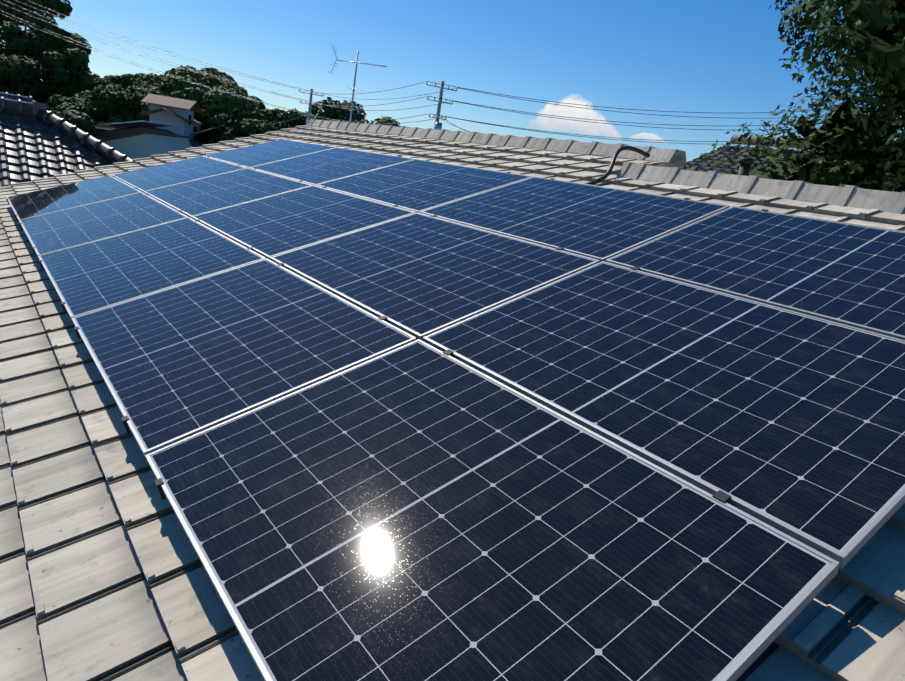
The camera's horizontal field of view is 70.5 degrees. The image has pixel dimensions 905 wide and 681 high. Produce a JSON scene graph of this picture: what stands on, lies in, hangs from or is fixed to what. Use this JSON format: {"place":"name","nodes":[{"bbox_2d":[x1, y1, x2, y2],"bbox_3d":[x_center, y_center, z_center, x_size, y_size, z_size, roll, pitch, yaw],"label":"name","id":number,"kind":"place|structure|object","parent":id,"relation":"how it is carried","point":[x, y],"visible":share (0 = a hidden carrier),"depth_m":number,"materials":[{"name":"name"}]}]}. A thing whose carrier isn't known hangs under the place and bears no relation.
{"place":"outdoors","nodes":[
{"label":"outdoors","id":0,"kind":"place"},
{"bbox_2d":[0,92,131,186],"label":"old kawara roofs","id":1,"kind":"structure","parent":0,"point":[38,140],"depth_m":10.94,"materials":[{"name":"tile"}]},
{"bbox_2d":[93,120,171,139],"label":"house roof","id":2,"kind":"structure","parent":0,"point":[111,132],"depth_m":47.65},
{"bbox_2d":[101,131,191,158],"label":"house wall","id":3,"kind":"structure","parent":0,"point":[146,144],"depth_m":40.50,"materials":[{"name":"white paint"}]},
{"bbox_2d":[2,0,903,162],"label":"sky","id":4,"kind":"structure","parent":0,"point":[719,58],"materials":[{"name":"blue"}]},
{"label":"ground","id":5,"kind":"structure","parent":0,"visible":0},
{"bbox_2d":[0,0,28,93],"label":"tall tree","id":6,"kind":"object","parent":5,"relation":"on","point":[10,11],"visible":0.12,"depth_m":116.93,"materials":[{"name":"green plant"}]},
{"bbox_2d":[0,53,45,101],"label":"tall tree","id":7,"kind":"object","parent":5,"relation":"on","point":[21,75],"visible":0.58,"depth_m":98.63,"materials":[{"name":"green plant"}]},
{"bbox_2d":[0,0,72,58],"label":"tall tree","id":8,"kind":"object","parent":5,"relation":"on","point":[17,39],"visible":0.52,"depth_m":109.71,"materials":[{"name":"green plant"}]},
{"bbox_2d":[28,25,90,104],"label":"tall tree","id":9,"kind":"object","parent":5,"relation":"on","point":[52,42],"visible":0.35,"depth_m":107.12,"materials":[{"name":"green plant"}]},
{"bbox_2d":[46,94,74,106],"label":"forest tree","id":10,"kind":"object","parent":5,"relation":"on","point":[54,100],"visible":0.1,"depth_m":86.56,"materials":[{"name":"green plant"}]},
{"bbox_2d":[40,48,99,105],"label":"tall tree","id":11,"kind":"object","parent":5,"relation":"on","point":[68,74],"visible":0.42,"depth_m":103.04,"materials":[{"name":"green plant"}]},
{"bbox_2d":[48,105,99,119],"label":"forest tree","id":12,"kind":"object","parent":5,"relation":"on","point":[52,109],"visible":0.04,"depth_m":68.60,"materials":[{"name":"green plant"}]},
{"bbox_2d":[56,110,96,136],"bbox_3d":[-26.966,-13.350,46.810,5.417,6.478,4.219,4,15,-18],"label":"forest tree","id":13,"kind":"object","parent":5,"relation":"on","point":[85,123],"visible":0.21,"depth_m":45.59,"materials":[{"name":"green plant"}]},
{"bbox_2d":[71,93,88,101],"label":"forest tree","id":14,"kind":"object","parent":5,"relation":"on","point":[83,95],"visible":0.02,"depth_m":81.43,"materials":[{"name":"green plant"}]},
{"bbox_2d":[56,100,105,130],"bbox_3d":[-38.053,-20.872,66.347,5.359,7.542,5.241,-2,19,-38],"label":"forest tree","id":15,"kind":"object","parent":5,"relation":"on","point":[87,108],"visible":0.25,"depth_m":64.90,"materials":[{"name":"green plant"}]},
{"bbox_2d":[77,90,89,96],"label":"forest tree","id":16,"kind":"object","parent":5,"relation":"on","point":[86,91],"depth_m":85.02,"materials":[{"name":"green plant"}]},
{"bbox_2d":[73,97,107,121],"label":"forest tree","id":17,"kind":"object","parent":5,"relation":"on","point":[103,117],"visible":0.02,"depth_m":71.54,"materials":[{"name":"green plant"}]},
{"bbox_2d":[89,77,125,90],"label":"forest tree","id":18,"kind":"object","parent":5,"relation":"on","point":[97,82],"visible":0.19,"depth_m":103.27,"materials":[{"name":"green plant"}]},
{"bbox_2d":[88,85,148,130],"bbox_3d":[-32.145,-20.346,64.280,7.967,9.393,7.961,-2,19,-38],"label":"forest tree","id":19,"kind":"object","parent":5,"relation":"on","point":[106,100],"visible":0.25,"depth_m":61.83,"materials":[{"name":"green plant"}]},
{"bbox_2d":[104,73,132,86],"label":"forest tree","id":20,"kind":"object","parent":5,"relation":"on","point":[122,80],"visible":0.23,"depth_m":109.29,"materials":[{"name":"green plant"}]},
{"bbox_2d":[107,85,163,120],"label":"forest tree","id":21,"kind":"object","parent":5,"relation":"on","point":[133,87],"depth_m":72.27,"materials":[{"name":"green plant"}]},
{"bbox_2d":[124,73,146,87],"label":"forest tree","id":22,"kind":"object","parent":5,"relation":"on","point":[133,77],"depth_m":109.48,"materials":[{"name":"green plant"}]},
{"bbox_2d":[109,86,170,120],"bbox_3d":[-32.221,-21.622,67.643,8.277,10.124,7.870,-2,19,-38],"label":"forest tree","id":23,"kind":"object","parent":5,"relation":"on","point":[129,113],"visible":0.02,"depth_m":63.70,"materials":[{"name":"green plant"}]},
{"bbox_2d":[141,81,166,92],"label":"forest tree","id":24,"kind":"object","parent":5,"relation":"on","point":[153,85],"depth_m":73.72,"materials":[{"name":"green plant"}]},
{"bbox_2d":[114,94,208,147],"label":"house","id":25,"kind":"structure","parent":5,"relation":"on","point":[177,114],"depth_m":55.12,"materials":[{"name":"white paint"}]},
{"bbox_2d":[130,66,198,88],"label":"forest tree","id":26,"kind":"object","parent":5,"relation":"on","point":[158,79],"visible":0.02,"depth_m":89.37,"materials":[{"name":"green plant"}]},
{"bbox_2d":[139,90,208,138],"bbox_3d":[-27.378,-19.833,64.076,7.519,10.024,6.958,-2,19,-38],"label":"forest tree","id":27,"kind":"object","parent":5,"relation":"on","point":[143,107],"visible":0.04,"depth_m":62.09,"materials":[{"name":"green plant"}]},
{"bbox_2d":[161,72,213,94],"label":"forest tree","id":28,"kind":"object","parent":5,"relation":"on","point":[174,83],"visible":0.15,"depth_m":74.08,"materials":[{"name":"green plant"}]},
{"bbox_2d":[163,65,228,80],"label":"forest tree","id":29,"kind":"object","parent":5,"relation":"on","point":[217,74],"depth_m":113.00,"materials":[{"name":"green plant"}]},
{"bbox_2d":[171,68,223,88],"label":"forest tree","id":30,"kind":"object","parent":5,"relation":"on","point":[210,81],"visible":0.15,"depth_m":78.36,"materials":[{"name":"green plant"}]},
{"bbox_2d":[180,85,252,140],"bbox_3d":[-25.279,-19.753,63.051,9.174,11.058,9.016,-2,19,-38],"label":"forest tree","id":31,"kind":"object","parent":5,"relation":"on","point":[215,103],"visible":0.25,"depth_m":60.71,"materials":[{"name":"green plant"}]},
{"bbox_2d":[200,67,237,84],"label":"forest tree","id":32,"kind":"object","parent":5,"relation":"on","point":[224,74],"visible":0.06,"depth_m":115.74,"materials":[{"name":"green plant"}]},
{"bbox_2d":[196,98,261,138],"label":"forest tree","id":33,"kind":"object","parent":5,"relation":"on","point":[257,106],"visible":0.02,"depth_m":66.56,"materials":[{"name":"green plant"}]},
{"bbox_2d":[220,83,240,92],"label":"forest tree","id":34,"kind":"object","parent":5,"relation":"on","point":[225,84],"depth_m":83.75,"materials":[{"name":"green plant"}]},
{"bbox_2d":[209,108,266,143],"bbox_3d":[-20.299,-17.110,59.690,4.971,9.214,4.770,-2,19,-38],"label":"tree","id":35,"kind":"object","parent":5,"relation":"on","point":[227,134],"visible":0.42,"depth_m":58.31,"materials":[{"name":"green plant"}]},
{"bbox_2d":[220,81,264,107],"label":"forest tree","id":36,"kind":"object","parent":5,"relation":"on","point":[236,87],"depth_m":107.60,"materials":[{"name":"green plant"}]},
{"bbox_2d":[190,125,294,137],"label":"village houses","id":37,"kind":"structure","parent":5,"relation":"on","point":[211,129],"depth_m":57.73,"materials":[{"name":"brown metal"}]},
{"bbox_2d":[223,79,265,107],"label":"forest tree","id":38,"kind":"object","parent":5,"relation":"on","point":[243,90],"visible":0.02,"depth_m":116.35,"materials":[{"name":"green plant"}]},
{"bbox_2d":[231,117,278,137],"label":"forest tree","id":39,"kind":"object","parent":5,"relation":"on","point":[248,129],"visible":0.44,"depth_m":57.24,"materials":[{"name":"green plant"}]},
{"bbox_2d":[248,97,263,110],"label":"forest tree","id":40,"kind":"object","parent":5,"relation":"on","point":[255,100],"depth_m":92.69,"materials":[{"name":"green plant"}]},
{"bbox_2d":[257,109,290,130],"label":"tree","id":41,"kind":"object","parent":5,"relation":"on","point":[272,116],"visible":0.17,"depth_m":66.04,"materials":[{"name":"green plant"}]},
{"bbox_2d":[279,108,307,127],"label":"tree","id":42,"kind":"object","parent":5,"relation":"on","point":[297,121],"visible":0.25,"depth_m":68.69,"materials":[{"name":"green plant"}]},
{"bbox_2d":[299,89,323,124],"bbox_3d":[-11.329,-13.730,49.315,1.871,10.740,0.702,1,17,-29],"label":"utility pole","id":43,"kind":"object","parent":5,"relation":"on","point":[309,108],"visible":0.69,"depth_m":48.32,"materials":[{"name":"concrete"}]},
{"bbox_2d":[311,97,372,123],"bbox_3d":[-10.854,-17.962,63.843,7.660,11.701,6.152,-2,19,-38],"label":"tree","id":44,"kind":"object","parent":5,"relation":"on","point":[335,113],"visible":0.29,"depth_m":61.48,"materials":[{"name":"green plant"}]},
{"bbox_2d":[370,116,400,126],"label":"tree","id":45,"kind":"object","parent":5,"relation":"on","point":[388,121],"visible":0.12,"depth_m":72.54,"materials":[{"name":"green plant"}]},
{"bbox_2d":[426,81,457,129],"bbox_3d":[-1.329,-9.177,37.269,1.871,11.233,0.702,1,17,-29],"label":"utility pole","id":46,"kind":"object","parent":5,"relation":"on","point":[437,125],"visible":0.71,"depth_m":36.19,"materials":[{"name":"concrete"}]},
{"bbox_2d":[0,0,828,143],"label":"power lines","id":47,"kind":"object","parent":46,"relation":"attached to","point":[402,97],"visible":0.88,"depth_m":40.01,"materials":[{"name":"black metal"}]},
{"bbox_2d":[656,162,685,168],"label":"house walls","id":48,"kind":"structure","parent":5,"relation":"on","point":[665,164],"depth_m":5.66,"materials":[{"name":"paint"}]},
{"bbox_2d":[0,126,904,680],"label":"flat cement tiles","id":49,"kind":"object","parent":48,"relation":"attached to","point":[104,576],"visible":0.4,"depth_m":2.00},
{"bbox_2d":[0,125,308,187],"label":"verge tiles","id":50,"kind":"object","parent":49,"relation":"on","point":[132,161],"visible":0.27,"depth_m":9.76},
{"bbox_2d":[6,139,768,502],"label":"panel clamps","id":51,"kind":"object","parent":49,"relation":"attached to","point":[722,495],"visible":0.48,"depth_m":2.59,"materials":[{"name":"metal"}]},
{"bbox_2d":[7,175,140,219],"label":"solar panel","id":52,"kind":"object","parent":51,"relation":"attached to","point":[54,199],"visible":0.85,"depth_m":6.95,"materials":[{"name":"blue glass"}]},
{"bbox_2d":[19,192,187,257],"bbox_3d":[-3.175,-1.078,5.745,1.134,0.035,1.722,-24,31,-29],"label":"solar panel","id":53,"kind":"object","parent":51,"relation":"attached to","point":[67,228],"visible":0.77,"depth_m":5.62,"materials":[{"name":"blue glass"}]},
{"bbox_2d":[38,217,265,319],"bbox_3d":[-2.145,-0.564,4.437,1.134,0.035,1.722,-24,31,-29],"label":"solar panel","id":54,"kind":"object","parent":51,"relation":"attached to","point":[86,278],"visible":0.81,"depth_m":4.28,"materials":[{"name":"blue glass"}]},
{"bbox_2d":[112,156,245,192],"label":"solar panel","id":55,"kind":"object","parent":51,"relation":"attached to","point":[166,174],"visible":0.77,"depth_m":7.52,"materials":[{"name":"blue glass"}]},
{"bbox_2d":[144,168,312,217],"bbox_3d":[-2.254,-1.482,6.311,1.134,0.035,1.722,-24,31,-29],"label":"solar panel","id":56,"kind":"object","parent":51,"relation":"attached to","point":[190,199],"visible":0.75,"depth_m":6.19,"materials":[{"name":"blue glass"}]},
{"bbox_2d":[72,259,416,459],"bbox_3d":[-1.115,-0.051,3.129,1.134,0.035,1.722,-24,31,-29],"label":"solar panel","id":57,"kind":"object","parent":51,"relation":"attached to","point":[175,364],"visible":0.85,"depth_m":2.90,"materials":[{"name":"blue glass"}]},
{"bbox_2d":[204,139,336,167],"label":"solar panel","id":58,"kind":"object","parent":51,"relation":"attached to","point":[263,153],"visible":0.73,"depth_m":8.10,"materials":[{"name":"blue glass"}]},
{"bbox_2d":[192,185,415,259],"bbox_3d":[-1.224,-0.969,5.003,1.134,0.035,1.722,-24,31,-29],"label":"solar panel","id":59,"kind":"object","parent":51,"relation":"attached to","point":[272,226],"visible":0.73,"depth_m":4.86,"materials":[{"name":"blue glass"}]},
{"bbox_2d":[249,147,414,185],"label":"solar panel","id":60,"kind":"object","parent":51,"relation":"attached to","point":[320,167],"visible":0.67,"depth_m":6.77,"materials":[{"name":"blue glass"}]},
{"bbox_2d":[316,159,532,212],"bbox_3d":[-0.304,-1.373,5.570,1.134,0.035,1.722,-24,31,-29],"label":"solar panel","id":61,"kind":"object","parent":51,"relation":"attached to","point":[417,185],"visible":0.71,"depth_m":5.44,"materials":[{"name":"blue glass"}]},
{"bbox_2d":[270,212,599,340],"bbox_3d":[-0.194,-0.456,3.696,1.134,0.035,1.722,-24,31,-29],"label":"solar panel","id":62,"kind":"object","parent":51,"relation":"attached to","point":[417,275],"visible":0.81,"depth_m":3.50,"materials":[{"name":"blue glass"}]},
{"bbox_2d":[145,339,839,680],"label":"solar panel","id":63,"kind":"object","parent":51,"relation":"attached to","point":[418,510],"visible":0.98,"depth_m":1.63,"materials":[{"name":"blue glass"}]},
{"bbox_2d":[420,177,729,261],"bbox_3d":[0.726,-0.860,4.262,1.134,0.035,1.722,-24,31,-29],"label":"solar panel","id":64,"kind":"object","parent":51,"relation":"attached to","point":[602,223],"visible":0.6,"depth_m":4.09,"materials":[{"name":"blue glass"}]},
{"bbox_2d":[423,261,904,568],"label":"solar panel","id":65,"kind":"object","parent":51,"relation":"attached to","point":[789,422],"visible":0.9,"depth_m":2.15,"materials":[{"name":"blue glass"}]},
{"bbox_2d":[606,206,904,339],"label":"solar panel","id":66,"kind":"object","parent":51,"relation":"attached to","point":[850,274],"visible":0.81,"depth_m":3.03,"materials":[{"name":"blue glass"}]},
{"bbox_2d":[307,119,686,166],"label":"ridge caps","id":67,"kind":"object","parent":49,"relation":"on","point":[609,150],"visible":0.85,"depth_m":7.07,"materials":[{"name":"grey concrete"}]},
{"bbox_2d":[328,44,386,121],"bbox_3d":[-2.811,-4.930,15.242,2.430,3.954,2.779,-2,19,-38],"label":"tv antenna","id":68,"kind":"object","parent":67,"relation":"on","point":[353,88],"visible":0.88,"depth_m":15.14,"materials":[{"name":"silver metal"}]},
{"bbox_2d":[585,146,649,184],"bbox_3d":[1.193,-1.415,5.267,1.474,0.165,0.290,-24,31,-29],"label":"conduit pipe","id":69,"kind":"object","parent":49,"relation":"attached to","point":[613,161],"visible":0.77,"depth_m":5.39,"materials":[{"name":"black"}]},
{"bbox_2d":[616,162,904,213],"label":"ridge caps","id":70,"kind":"object","parent":49,"relation":"on","point":[863,198],"visible":0.83,"depth_m":4.35,"materials":[{"name":"grey concrete"}]},
{"bbox_2d":[737,157,753,175],"bbox_3d":[2.476,-1.123,5.654,0.120,0.950,0.114,-2,19,-38],"label":"vent pipe","id":71,"kind":"object","parent":48,"relation":"attached to","point":[746,163],"visible":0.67,"depth_m":5.52,"materials":[{"name":"black metal"}]},
{"bbox_2d":[685,134,904,191],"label":"neighbour roof","id":72,"kind":"structure","parent":5,"relation":"on","point":[695,163],"depth_m":14.86,"materials":[{"name":"tile"}]},
{"bbox_2d":[687,0,904,191],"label":"tree","id":73,"kind":"object","parent":5,"relation":"on","point":[847,143],"visible":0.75,"depth_m":11.20,"materials":[{"name":"green plant"}]}
]}

